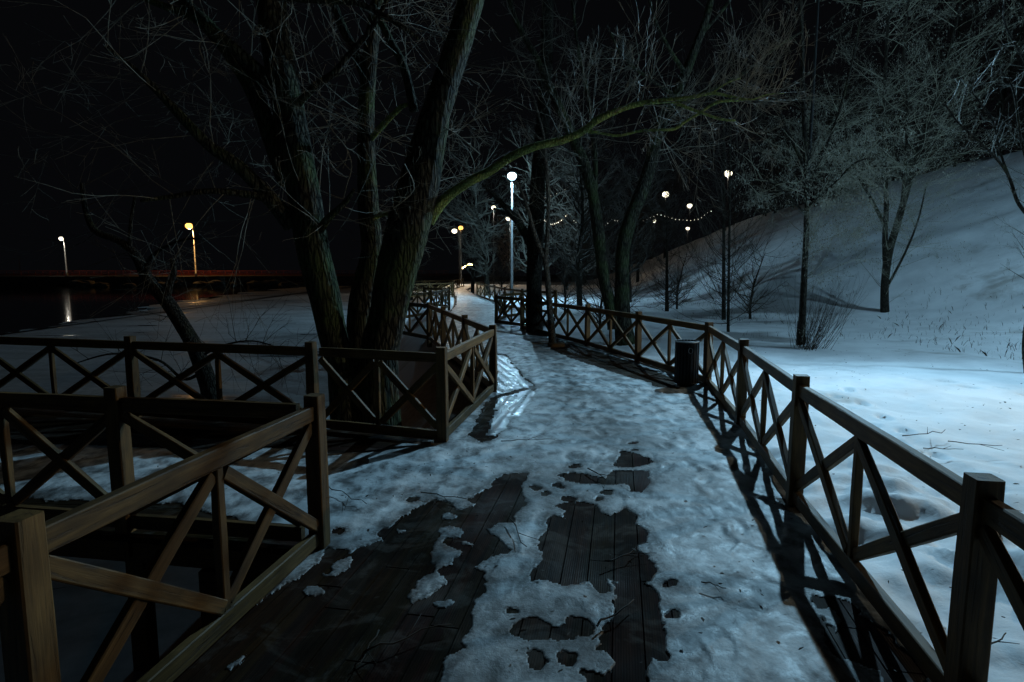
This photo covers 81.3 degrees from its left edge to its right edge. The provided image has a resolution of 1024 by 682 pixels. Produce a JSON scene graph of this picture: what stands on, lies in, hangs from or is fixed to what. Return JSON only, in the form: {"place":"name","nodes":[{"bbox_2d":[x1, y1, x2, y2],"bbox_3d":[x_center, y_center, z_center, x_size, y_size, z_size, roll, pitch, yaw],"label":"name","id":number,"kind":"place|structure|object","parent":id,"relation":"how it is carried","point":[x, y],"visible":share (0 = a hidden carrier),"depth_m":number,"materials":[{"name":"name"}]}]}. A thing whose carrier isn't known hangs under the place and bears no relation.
{"place":"outdoors","nodes":[
{"label":"outdoors","id":0,"kind":"place"},
{"bbox_2d":[0,286,445,333],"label":"lake","id":1,"kind":"structure","parent":0,"point":[29,307],"depth_m":54.54,"materials":[{"name":"black liquid"}]},
{"bbox_2d":[67,279,94,286],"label":"boulder","id":2,"kind":"object","parent":1,"relation":"in","point":[83,283],"visible":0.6,"depth_m":105.05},
{"bbox_2d":[93,282,110,286],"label":"boulder","id":3,"kind":"object","parent":1,"relation":"in","point":[100,284],"visible":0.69,"depth_m":105.97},
{"bbox_2d":[125,562,158,671],"bbox_3d":[-2.514,2.590,4.148,0.110,2.295,0.110,0,7,0],"label":"deck pile","id":4,"kind":"object","parent":1,"relation":"in","point":[144,642],"visible":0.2,"depth_m":4.04,"materials":[{"name":"brown wood"}]},
{"bbox_2d":[192,281,206,285],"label":"boulder","id":5,"kind":"object","parent":1,"relation":"in","point":[202,283],"visible":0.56,"depth_m":109.69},
{"bbox_2d":[198,568,216,624],"bbox_3d":[-1.946,2.608,3.993,0.110,2.295,0.110,0,7,0],"label":"deck pile","id":6,"kind":"object","parent":1,"relation":"in","point":[207,582],"visible":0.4,"depth_m":3.82,"materials":[{"name":"brown wood"}]},
{"bbox_2d":[0,286,432,681],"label":"lake ice","id":7,"kind":"structure","parent":1,"relation":"on","point":[85,618],"depth_m":16.37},
{"bbox_2d":[207,279,229,286],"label":"boulder","id":8,"kind":"object","parent":1,"relation":"in","point":[217,283],"visible":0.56,"depth_m":104.81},
{"bbox_2d":[259,279,283,286],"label":"boulder","id":9,"kind":"object","parent":1,"relation":"in","point":[270,283],"visible":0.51,"depth_m":106.61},
{"bbox_2d":[0,150,1023,681],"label":"ground","id":10,"kind":"structure","parent":0,"point":[902,386],"depth_m":15.75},
{"bbox_2d":[59,236,67,275],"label":"street lamp","id":11,"kind":"object","parent":10,"relation":"on","point":[61,238],"visible":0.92,"depth_m":118.74,"materials":[{"name":"metal"}]},
{"bbox_2d":[0,127,318,399],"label":"bare tree","id":12,"kind":"object","parent":10,"relation":"on","point":[205,374],"visible":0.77,"depth_m":8.28,"materials":[{"name":"brown plant"}]},
{"bbox_2d":[185,223,196,275],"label":"street lamp","id":13,"kind":"object","parent":10,"relation":"on","point":[189,225],"visible":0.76,"depth_m":118.41,"materials":[{"name":"metal"}]},
{"bbox_2d":[6,271,436,275],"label":"bridge railing","id":14,"kind":"object","parent":10,"relation":"on","point":[159,273],"visible":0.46,"depth_m":122.75,"materials":[{"name":"red paint"}]},
{"bbox_2d":[48,361,483,573],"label":"boardwalk beams","id":15,"kind":"structure","parent":10,"relation":"on","point":[203,558],"depth_m":3.90,"materials":[{"name":"brown wood"}]},
{"bbox_2d":[9,407,427,554],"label":"boardwalk","id":16,"kind":"structure","parent":15,"relation":"on","point":[64,427],"depth_m":6.04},
{"bbox_2d":[0,385,304,557],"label":"timber fence","id":17,"kind":"object","parent":16,"relation":"on","point":[117,420],"visible":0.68,"depth_m":3.85,"materials":[{"name":"brown wood"}]},
{"bbox_2d":[0,336,318,426],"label":"timber fence","id":18,"kind":"object","parent":16,"relation":"on","point":[130,353],"visible":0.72,"depth_m":6.81,"materials":[{"name":"brown wood"}]},
{"bbox_2d":[173,385,927,681],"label":"boardwalk","id":19,"kind":"structure","parent":15,"relation":"on","point":[277,636],"depth_m":3.03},
{"bbox_2d":[0,393,329,681],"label":"timber fence","id":20,"kind":"object","parent":19,"relation":"on","point":[31,568],"visible":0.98,"depth_m":2.41,"materials":[{"name":"brown wood"}]},
{"bbox_2d":[354,629,378,666],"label":"fallen twig","id":21,"kind":"object","parent":19,"relation":"on","point":[368,647],"visible":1,"depth_m":2.63,"materials":[{"name":"wood"}]},
{"bbox_2d":[364,613,451,651],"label":"fallen twig","id":22,"kind":"object","parent":19,"relation":"on","point":[379,643],"visible":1,"depth_m":2.71,"materials":[{"name":"wood"}]},
{"bbox_2d":[0,285,931,681],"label":"snow","id":23,"kind":"structure","parent":19,"relation":"on","point":[696,445],"depth_m":4.22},
{"bbox_2d":[329,487,366,509],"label":"fallen twig","id":24,"kind":"object","parent":23,"relation":"on","point":[347,495],"visible":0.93,"depth_m":4.41,"materials":[{"name":"wood"}]},
{"bbox_2d":[421,492,466,503],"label":"fallen twig","id":25,"kind":"object","parent":23,"relation":"on","point":[442,496],"visible":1,"depth_m":4.42,"materials":[{"name":"wood"}]},
{"bbox_2d":[673,339,699,386],"bbox_3d":[2.599,0.326,8.882,0.366,0.671,0.369,0,7,0],"label":"litter bin","id":26,"kind":"object","parent":23,"relation":"on","point":[686,367],"visible":1,"depth_m":8.75,"materials":[{"name":"black metal"}]},
{"bbox_2d":[486,389,534,435],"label":"ice","id":27,"kind":"structure","parent":19,"relation":"on","point":[500,420],"depth_m":7.36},
{"bbox_2d":[596,599,633,626],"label":"fallen twig","id":28,"kind":"object","parent":19,"relation":"on","point":[604,618],"visible":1,"depth_m":2.89,"materials":[{"name":"wood"}]},
{"bbox_2d":[604,542,647,561],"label":"fallen twig","id":29,"kind":"object","parent":19,"relation":"on","point":[625,554],"visible":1,"depth_m":3.50,"materials":[{"name":"wood"}]},
{"bbox_2d":[432,333,700,389],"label":"boardwalk","id":30,"kind":"structure","parent":15,"relation":"on","point":[627,368],"depth_m":10.97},
{"bbox_2d":[495,355,533,395],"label":"ice","id":31,"kind":"structure","parent":30,"relation":"on","point":[509,378],"depth_m":9.47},
{"bbox_2d":[548,342,564,346],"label":"wooden block","id":32,"kind":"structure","parent":30,"relation":"on","point":[560,344],"depth_m":13.48,"materials":[{"name":"brown wood"}]},
{"bbox_2d":[0,276,597,285],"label":"quay wall","id":33,"kind":"structure","parent":10,"relation":"on","point":[110,280],"depth_m":111.42,"materials":[{"name":"stone"}]},
{"bbox_2d":[318,325,496,442],"bbox_3d":[-1.156,0.458,7.292,1.475,1.122,2.667,1,7,9],"label":"timber fence","id":34,"kind":"object","parent":10,"relation":"on","point":[441,368],"visible":0.98,"depth_m":6.17,"materials":[{"name":"brown wood"}]},
{"bbox_2d":[379,208,436,299],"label":"background tree","id":35,"kind":"object","parent":10,"relation":"on","point":[419,270],"visible":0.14,"depth_m":56.37,"materials":[{"name":"brown plant"}]},
{"bbox_2d":[0,0,853,436],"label":"willow tree","id":36,"kind":"object","parent":10,"relation":"on","point":[384,282],"visible":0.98,"depth_m":6.99,"materials":[{"name":"brown plant"}]},
{"bbox_2d":[406,286,449,317],"bbox_3d":[-3.981,-1.625,25.134,1.981,1.128,9.689,1,7,6],"label":"timber fence","id":37,"kind":"object","parent":10,"relation":"on","point":[441,299],"visible":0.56,"depth_m":25.07,"materials":[{"name":"brown wood"}]},
{"bbox_2d":[411,281,453,296],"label":"timber fence","id":38,"kind":"object","parent":10,"relation":"on","point":[428,284],"visible":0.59,"depth_m":40.74,"materials":[{"name":"brown wood"}]},
{"bbox_2d":[413,278,463,290],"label":"timber fence","id":39,"kind":"object","parent":10,"relation":"on","point":[457,281],"visible":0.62,"depth_m":54.86,"materials":[{"name":"brown wood"}]},
{"bbox_2d":[402,302,488,386],"bbox_3d":[-1.530,-0.165,12.610,0.672,1.127,8.593,-3,7,-21],"label":"timber fence","id":40,"kind":"object","parent":10,"relation":"on","point":[444,329],"visible":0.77,"depth_m":12.37,"materials":[{"name":"brown wood"}]},
{"bbox_2d":[452,228,459,277],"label":"street lamp","id":41,"kind":"object","parent":10,"relation":"on","point":[454,231],"visible":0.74,"depth_m":90.97,"materials":[{"name":"metal"}]},
{"bbox_2d":[459,225,462,280],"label":"street lamp","id":42,"kind":"object","parent":10,"relation":"on","point":[460,227],"visible":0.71,"depth_m":87.18,"materials":[{"name":"metal"}]},
{"bbox_2d":[448,153,510,292],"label":"background tree","id":43,"kind":"object","parent":10,"relation":"on","point":[473,276],"visible":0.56,"depth_m":48.44,"materials":[{"name":"grey plant"}]},
{"bbox_2d":[436,118,527,295],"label":"background tree","id":44,"kind":"object","parent":10,"relation":"on","point":[483,249],"visible":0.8,"depth_m":45.27,"materials":[{"name":"grey plant"}]},
{"bbox_2d":[464,240,501,286],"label":"bare shrub","id":45,"kind":"object","parent":10,"relation":"on","point":[482,277],"visible":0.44,"depth_m":59.58,"materials":[{"name":"brown plant"}]},
{"bbox_2d":[491,205,494,284],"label":"street lamp","id":46,"kind":"object","parent":10,"relation":"on","point":[493,238],"visible":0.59,"depth_m":71.04,"materials":[{"name":"grey metal"}]},
{"bbox_2d":[434,287,554,326],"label":"boardwalk","id":47,"kind":"structure","parent":10,"relation":"on","point":[455,297],"depth_m":34.01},
{"bbox_2d":[476,232,526,290],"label":"bare shrub","id":48,"kind":"object","parent":10,"relation":"on","point":[500,271],"visible":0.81,"depth_m":56.49,"materials":[{"name":"brown plant"}]},
{"bbox_2d":[482,200,526,276],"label":"background tree","id":49,"kind":"object","parent":10,"relation":"on","point":[501,239],"visible":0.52,"depth_m":76.94,"materials":[{"name":"grey plant"}]},
{"bbox_2d":[506,217,510,288],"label":"street lamp","id":50,"kind":"object","parent":10,"relation":"on","point":[510,256],"visible":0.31,"depth_m":61.40,"materials":[{"name":"grey metal"}]},
{"bbox_2d":[495,291,526,325],"bbox_3d":[-0.012,-1.081,20.465,1.119,1.128,5.133,0,7,0],"label":"timber fence","id":51,"kind":"object","parent":10,"relation":"on","point":[502,308],"visible":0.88,"depth_m":19.34,"materials":[{"name":"brown wood"}]},
{"bbox_2d":[507,171,516,296],"bbox_3d":[0.000,-6.509,37.498,0.580,8.125,0.580,0,7,0],"label":"street lamp","id":52,"kind":"object","parent":10,"relation":"on","point":[511,175],"visible":0.88,"depth_m":37.37,"materials":[{"name":"black metal"}]},
{"bbox_2d":[476,282,556,316],"bbox_3d":[-0.789,-2.518,32.820,1.022,1.122,18.602,-2,7,-13],"label":"timber fence","id":53,"kind":"object","parent":10,"relation":"on","point":[554,292],"visible":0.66,"depth_m":31.07,"materials":[{"name":"brown wood"}]},
{"bbox_2d":[455,0,600,331],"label":"bare tree","id":54,"kind":"object","parent":10,"relation":"on","point":[534,279],"visible":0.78,"depth_m":16.05,"materials":[{"name":"brown plant"}]},
{"bbox_2d":[489,15,573,342],"bbox_3d":[0.664,-3.628,13.711,2.200,7.542,2.043,-4,8,-30],"label":"bare tree","id":55,"kind":"object","parent":10,"relation":"on","point":[544,253],"visible":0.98,"depth_m":13.70,"materials":[{"name":"brown plant"}]},
{"bbox_2d":[54,313,1022,672],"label":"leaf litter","id":56,"kind":"object","parent":10,"relation":"on","point":[704,527],"visible":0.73,"depth_m":4.28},
{"bbox_2d":[482,109,607,272],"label":"background tree","id":57,"kind":"object","parent":10,"relation":"on","point":[523,249],"visible":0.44,"depth_m":42.75,"materials":[{"name":"grey plant"}]},
{"bbox_2d":[542,233,597,310],"bbox_3d":[2.399,-3.026,26.641,3.033,3.883,3.452,0,7,0],"label":"bare shrub","id":58,"kind":"object","parent":10,"relation":"on","point":[565,295],"visible":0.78,"depth_m":26.81,"materials":[{"name":"brown plant"}]},
{"bbox_2d":[528,124,625,284],"bbox_3d":[4.296,-8.333,39.807,6.506,11.480,6.618,0,7,0],"label":"background tree","id":59,"kind":"object","parent":10,"relation":"on","point":[573,237],"visible":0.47,"depth_m":39.42,"materials":[{"name":"grey plant"}]},
{"bbox_2d":[548,174,608,289],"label":"background tree","id":60,"kind":"object","parent":10,"relation":"on","point":[573,242],"visible":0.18,"depth_m":59.06,"materials":[{"name":"grey plant"}]},
{"bbox_2d":[558,186,610,284],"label":"background tree","id":61,"kind":"object","parent":10,"relation":"on","point":[584,237],"visible":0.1,"depth_m":78.62,"materials":[{"name":"grey plant"}]},
{"bbox_2d":[532,99,640,305],"bbox_3d":[3.519,-6.560,28.955,5.915,10.436,6.017,1,7,8],"label":"background tree","id":62,"kind":"object","parent":10,"relation":"on","point":[581,211],"visible":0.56,"depth_m":29.05,"materials":[{"name":"brown plant"}]},
{"bbox_2d":[562,190,614,282],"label":"background tree","id":63,"kind":"object","parent":10,"relation":"on","point":[590,245],"visible":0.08,"depth_m":89.07,"materials":[{"name":"grey plant"}]},
{"bbox_2d":[562,164,636,274],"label":"background tree","id":64,"kind":"object","parent":10,"relation":"on","point":[603,220],"visible":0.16,"depth_m":50.93,"materials":[{"name":"grey plant"}]},
{"bbox_2d":[556,230,647,325],"bbox_3d":[2.749,-1.993,19.470,3.068,3.452,2.696,3,7,24],"label":"bare shrub","id":65,"kind":"object","parent":10,"relation":"on","point":[598,315],"visible":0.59,"depth_m":19.42,"materials":[{"name":"brown plant"}]},
{"bbox_2d":[572,222,674,314],"bbox_3d":[3.742,-2.399,21.265,3.452,3.883,3.033,-4,8,-32],"label":"bare shrub","id":66,"kind":"object","parent":10,"relation":"on","point":[637,287],"visible":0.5,"depth_m":21.25,"materials":[{"name":"brown plant"}]},
{"bbox_2d":[599,165,671,282],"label":"background tree","id":67,"kind":"object","parent":10,"relation":"on","point":[638,240],"visible":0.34,"depth_m":60.39,"materials":[{"name":"grey plant"}]},
{"bbox_2d":[481,0,802,345],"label":"bare tree","id":68,"kind":"object","parent":10,"relation":"on","point":[621,301],"visible":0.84,"depth_m":14.45,"materials":[{"name":"brown plant"}]},
{"bbox_2d":[589,125,696,302],"bbox_3d":[6.921,-6.555,32.315,5.415,9.393,5.323,6,9,40],"label":"background tree","id":69,"kind":"object","parent":10,"relation":"on","point":[648,218],"visible":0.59,"depth_m":32.25,"materials":[{"name":"grey plant"}]},
{"bbox_2d":[622,173,681,259],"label":"background tree","id":70,"kind":"object","parent":10,"relation":"on","point":[652,242],"visible":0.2,"depth_m":93.57,"materials":[{"name":"grey plant"}]},
{"bbox_2d":[639,185,696,310],"bbox_3d":[6.862,-4.216,26.391,2.924,6.097,2.692,4,8,29],"label":"young tree","id":71,"kind":"object","parent":10,"relation":"on","point":[666,272],"visible":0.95,"depth_m":26.29,"materials":[{"name":"brown plant"}]},
{"bbox_2d":[644,159,701,258],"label":"background tree","id":72,"kind":"object","parent":10,"relation":"on","point":[660,221],"visible":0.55,"depth_m":73.70,"materials":[{"name":"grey plant"}]},
{"bbox_2d":[649,229,713,308],"bbox_3d":[7.627,-3.252,27.494,3.033,3.883,3.452,1,7,8],"label":"bare shrub","id":73,"kind":"object","parent":10,"relation":"on","point":[676,298],"visible":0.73,"depth_m":27.34,"materials":[{"name":"brown plant"}]},
{"bbox_2d":[654,0,802,331],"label":"young tree","id":74,"kind":"object","parent":10,"relation":"on","point":[728,299],"visible":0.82,"depth_m":17.67,"materials":[{"name":"brown plant"}]},
{"bbox_2d":[725,169,731,230],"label":"street lamp","id":75,"kind":"object","parent":10,"relation":"on","point":[727,174],"visible":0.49,"depth_m":64.49,"materials":[{"name":"black metal"}]},
{"bbox_2d":[668,29,797,319],"bbox_3d":[8.141,-6.397,22.394,4.613,11.317,5.163,0,7,0],"label":"young tree","id":76,"kind":"object","parent":10,"relation":"on","point":[723,271],"visible":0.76,"depth_m":22.59,"materials":[{"name":"brown plant"}]},
{"bbox_2d":[711,170,758,224],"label":"bare shrub","id":77,"kind":"object","parent":10,"relation":"on","point":[734,215],"visible":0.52,"depth_m":69.52,"materials":[{"name":"brown plant"}]},
{"bbox_2d":[717,223,799,318],"bbox_3d":[9.059,-2.666,22.969,3.452,3.883,3.033,6,9,41],"label":"bare shrub","id":78,"kind":"object","parent":10,"relation":"on","point":[752,292],"visible":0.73,"depth_m":22.84,"materials":[{"name":"brown plant"}]},
{"bbox_2d":[743,162,784,215],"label":"bare shrub","id":79,"kind":"object","parent":10,"relation":"on","point":[763,190],"visible":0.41,"depth_m":62.61,"materials":[{"name":"grey plant"}]},
{"bbox_2d":[749,168,786,215],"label":"bare shrub","id":80,"kind":"object","parent":10,"relation":"on","point":[765,208],"visible":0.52,"depth_m":59.82,"materials":[{"name":"grey plant"}]},
{"bbox_2d":[735,101,801,213],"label":"background tree","id":81,"kind":"object","parent":10,"relation":"on","point":[775,163],"visible":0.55,"depth_m":57.92,"materials":[{"name":"grey plant"}]},
{"bbox_2d":[520,296,1023,681],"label":"timber fence","id":82,"kind":"object","parent":10,"relation":"on","point":[983,520],"visible":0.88,"depth_m":2.96,"materials":[{"name":"brown wood"}]},
{"bbox_2d":[766,158,821,208],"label":"bare shrub","id":83,"kind":"object","parent":10,"relation":"on","point":[796,174],"visible":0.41,"depth_m":56.68,"materials":[{"name":"grey plant"}]},
{"bbox_2d":[796,0,819,345],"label":"bare tree","id":84,"kind":"object","parent":10,"relation":"on","point":[813,79],"visible":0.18,"depth_m":14.21,"materials":[{"name":"black plant"}]},
{"bbox_2d":[597,153,1023,359],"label":"dry grass","id":85,"kind":"structure","parent":10,"relation":"on","point":[958,349],"depth_m":18.97,"materials":[{"name":"brown plant"}]},
{"bbox_2d":[721,0,926,344],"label":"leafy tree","id":86,"kind":"object","parent":10,"relation":"on","point":[804,162],"visible":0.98,"depth_m":13.56,"materials":[{"name":"brown plant"}]},
{"bbox_2d":[776,256,871,350],"bbox_3d":[7.362,-0.947,13.987,1.788,2.429,1.877,0,7,0],"label":"shoot tuft","id":87,"kind":"object","parent":10,"relation":"on","point":[816,343],"visible":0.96,"depth_m":14.11,"materials":[{"name":"brown plant"}]},
{"bbox_2d":[787,50,875,206],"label":"background tree","id":88,"kind":"object","parent":10,"relation":"on","point":[830,119],"visible":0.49,"depth_m":46.19,"materials":[{"name":"grey plant"}]},
{"bbox_2d":[811,136,863,198],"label":"bare shrub","id":89,"kind":"object","parent":10,"relation":"on","point":[831,174],"visible":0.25,"depth_m":48.73,"materials":[{"name":"grey plant"}]},
{"bbox_2d":[810,123,870,193],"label":"bare shrub","id":90,"kind":"object","parent":10,"relation":"on","point":[833,165],"visible":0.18,"depth_m":51.51,"materials":[{"name":"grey plant"}]},
{"bbox_2d":[834,129,881,189],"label":"bare shrub","id":91,"kind":"object","parent":10,"relation":"on","point":[864,160],"visible":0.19,"depth_m":44.09,"materials":[{"name":"grey plant"}]},
{"bbox_2d":[847,128,888,186],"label":"bare shrub","id":92,"kind":"object","parent":10,"relation":"on","point":[865,156],"visible":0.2,"depth_m":45.92,"materials":[{"name":"grey plant"}]},
{"bbox_2d":[754,0,1023,312],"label":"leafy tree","id":93,"kind":"object","parent":10,"relation":"on","point":[888,246],"visible":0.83,"depth_m":20.51,"materials":[{"name":"brown plant"}]},
{"bbox_2d":[847,63,938,183],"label":"background tree","id":94,"kind":"object","parent":10,"relation":"on","point":[891,129],"visible":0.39,"depth_m":53.25,"materials":[{"name":"grey plant"}]},
{"bbox_2d":[873,100,959,177],"bbox_3d":[26.347,-13.349,39.624,4.986,5.609,4.380,-3,7,-21],"label":"bare shrub","id":95,"kind":"object","parent":10,"relation":"on","point":[922,156],"visible":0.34,"depth_m":39.69,"materials":[{"name":"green plant"}]},
{"bbox_2d":[876,92,963,173],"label":"bare shrub","id":96,"kind":"object","parent":10,"relation":"on","point":[898,158],"visible":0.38,"depth_m":41.45,"materials":[{"name":"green plant"}]},
{"bbox_2d":[902,427,945,435],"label":"fallen twig","id":97,"kind":"object","parent":10,"relation":"on","point":[923,433],"visible":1,"depth_m":6.29,"materials":[{"name":"wood"}]},
{"bbox_2d":[917,99,972,168],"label":"bare shrub","id":98,"kind":"object","parent":10,"relation":"on","point":[943,160],"visible":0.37,"depth_m":37.23,"materials":[{"name":"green plant"}]},
{"bbox_2d":[892,0,1023,166],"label":"background tree","id":99,"kind":"object","parent":10,"relation":"on","point":[959,28],"visible":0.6,"depth_m":39.32,"materials":[{"name":"brown plant"}]},
{"bbox_2d":[917,70,1019,166],"bbox_3d":[25.986,-12.673,35.038,4.380,5.609,4.986,0,7,-3],"label":"bare shrub","id":100,"kind":"object","parent":10,"relation":"on","point":[955,152],"visible":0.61,"depth_m":34.88,"materials":[{"name":"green plant"}]},
{"bbox_2d":[948,441,1003,450],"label":"fallen twig","id":101,"kind":"object","parent":10,"relation":"on","point":[979,444],"visible":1,"depth_m":5.90,"materials":[{"name":"wood"}]},
{"bbox_2d":[930,0,1023,156],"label":"background tree","id":102,"kind":"object","parent":10,"relation":"on","point":[1002,99],"visible":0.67,"depth_m":32.57,"materials":[{"name":"brown plant"}]},
{"bbox_2d":[942,0,1023,372],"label":"bare tree","id":103,"kind":"object","parent":10,"relation":"on","point":[1002,164],"visible":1,"depth_m":10.11,"materials":[{"name":"brown plant"}]},
{"bbox_2d":[965,57,1023,151],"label":"bare shrub","id":104,"kind":"object","parent":10,"relation":"on","point":[1016,147],"visible":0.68,"depth_m":31.01,"materials":[{"name":"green plant"}]},
{"bbox_2d":[982,56,1023,142],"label":"bare shrub","id":105,"kind":"object","parent":10,"relation":"on","point":[1010,111],"visible":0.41,"depth_m":33.04,"materials":[{"name":"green plant"}]},
{"bbox_2d":[991,632,1018,644],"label":"fallen twig","id":106,"kind":"object","parent":10,"relation":"on","point":[999,640],"visible":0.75,"depth_m":2.76,"materials":[{"name":"wood"}]},
{"bbox_2d":[0,0,1023,275],"label":"sky","id":107,"kind":"structure","parent":0,"point":[186,154],"materials":[{"name":"black"}]},
{"bbox_2d":[509,518,537,546],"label":"fallen twig","id":108,"kind":"object","parent":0,"point":[519,533],"visible":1,"depth_m":3.80,"materials":[{"name":"wood"}]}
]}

